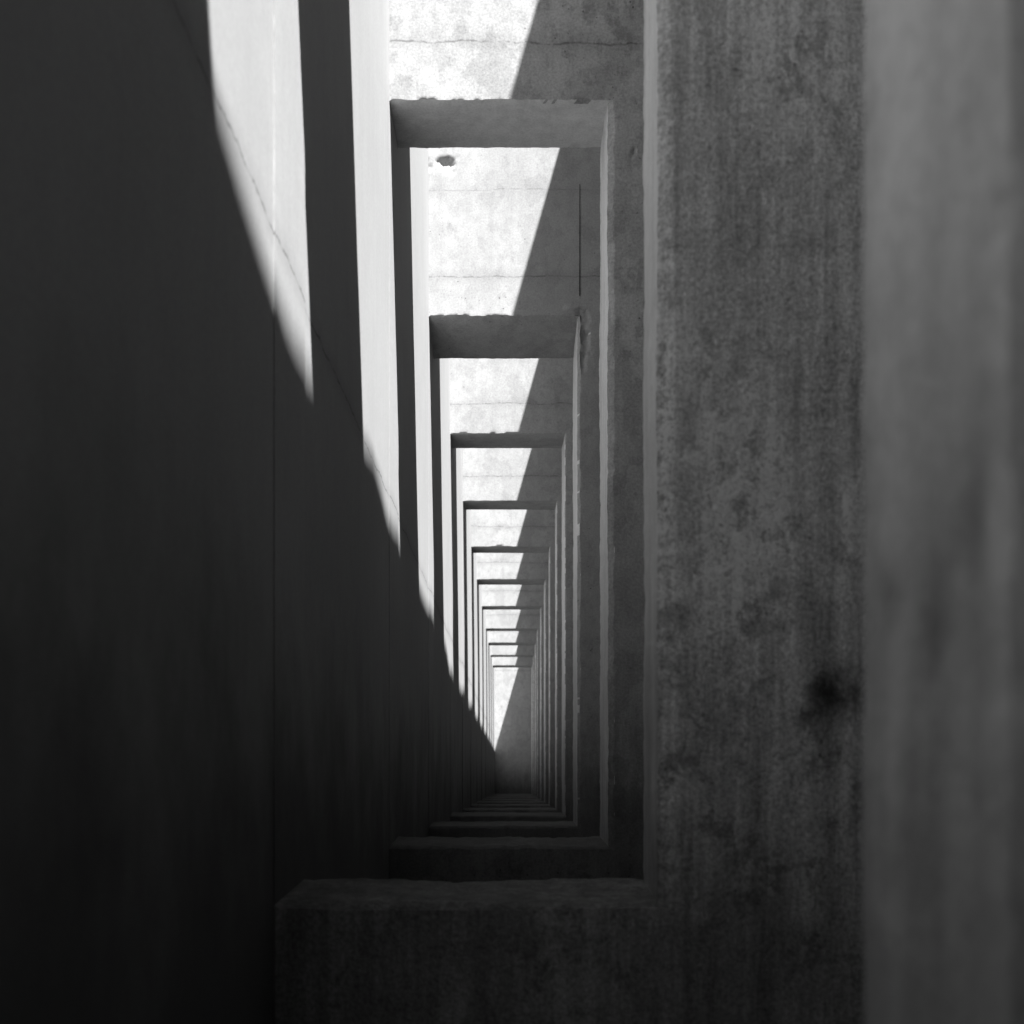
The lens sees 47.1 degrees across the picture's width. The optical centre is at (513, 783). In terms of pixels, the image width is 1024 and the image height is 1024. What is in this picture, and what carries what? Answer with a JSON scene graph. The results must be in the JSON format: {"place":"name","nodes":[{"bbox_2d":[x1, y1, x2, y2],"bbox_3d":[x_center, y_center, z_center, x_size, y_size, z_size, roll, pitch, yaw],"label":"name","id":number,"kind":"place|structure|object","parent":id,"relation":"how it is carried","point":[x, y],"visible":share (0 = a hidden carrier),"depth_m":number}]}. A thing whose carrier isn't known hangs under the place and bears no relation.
{"place":"outdoors","nodes":[
{"label":"outdoors","id":0,"kind":"place"},
{"label":"ground","id":1,"kind":"structure","parent":0,"visible":0},
{"bbox_2d":[0,0,494,1023],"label":"concrete side wall","id":2,"kind":"structure","parent":1,"relation":"on","point":[136,510],"depth_m":2.01},
{"bbox_2d":[450,358,573,821],"bbox_3d":[0.070,-2.535,10.345,2.722,6.403,0.391,0,0,0],"label":"concrete portal frame","id":3,"kind":"object","parent":1,"relation":"on","point":[511,403],"visible":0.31,"depth_m":10.15},
{"bbox_2d":[462,448,561,812],"bbox_3d":[0.070,-2.535,12.745,2.722,6.403,0.392,0,0,0],"label":"concrete portal frame","id":4,"kind":"object","parent":1,"relation":"on","point":[511,478],"visible":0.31,"depth_m":12.55},
{"bbox_2d":[481,585,543,800],"bbox_3d":[0.070,-2.535,20.170,2.722,6.403,0.392,0,0,0],"label":"concrete portal frame","id":5,"kind":"object","parent":1,"relation":"on","point":[512,597],"visible":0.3,"depth_m":19.98},
{"bbox_2d":[485,610,539,798],"bbox_3d":[0.070,-2.535,23.020,2.722,6.403,0.392,0,0,0],"label":"concrete portal frame","id":6,"kind":"object","parent":1,"relation":"on","point":[512,620],"visible":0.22,"depth_m":22.82},
{"bbox_2d":[488,631,536,796],"bbox_3d":[0.070,-2.535,25.445,2.722,6.403,0.392,0,0,0],"label":"concrete portal frame","id":7,"kind":"object","parent":1,"relation":"on","point":[512,637],"visible":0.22,"depth_m":25.25},
{"bbox_2d":[490,645,534,795],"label":"concrete portal frame","id":8,"kind":"object","parent":1,"relation":"on","point":[512,650],"visible":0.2,"depth_m":27.57},
{"bbox_2d":[492,657,532,794],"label":"concrete portal frame","id":9,"kind":"object","parent":1,"relation":"on","point":[515,662],"visible":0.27,"depth_m":30.12},
{"bbox_2d":[471,510,554,807],"bbox_3d":[0.070,-2.535,15.170,2.722,6.403,0.392,0,0,0],"label":"concrete portal frame","id":10,"kind":"object","parent":1,"relation":"on","point":[512,531],"visible":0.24,"depth_m":14.97},
{"bbox_2d":[477,553,548,803],"bbox_3d":[0.070,-2.535,17.620,2.722,6.403,0.392,0,0,0],"label":"concrete portal frame","id":11,"kind":"object","parent":1,"relation":"on","point":[512,568],"visible":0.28,"depth_m":17.43},
{"bbox_2d":[495,667,531,793],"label":"concrete end wall","id":12,"kind":"structure","parent":1,"relation":"on","point":[513,707],"depth_m":34.00},
{"bbox_2d":[428,147,600,837],"bbox_3d":[0.070,-2.535,7.815,2.722,6.403,0.450,0,0,0],"label":"concrete portal frame","id":13,"kind":"object","parent":1,"relation":"on","point":[514,252],"visible":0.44,"depth_m":7.60},
{"bbox_2d":[389,0,644,882],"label":"concrete portal frame","id":14,"kind":"object","parent":1,"relation":"on","point":[516,73],"visible":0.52,"depth_m":5.20},
{"bbox_2d":[273,0,864,1023],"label":"concrete portal frame","id":15,"kind":"object","parent":1,"relation":"on","point":[741,902],"visible":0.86,"depth_m":2.70},
{"bbox_2d":[861,0,1023,1023],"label":"concrete portal frame","id":16,"kind":"object","parent":1,"relation":"on","point":[942,420],"visible":1,"depth_m":0.73}
]}

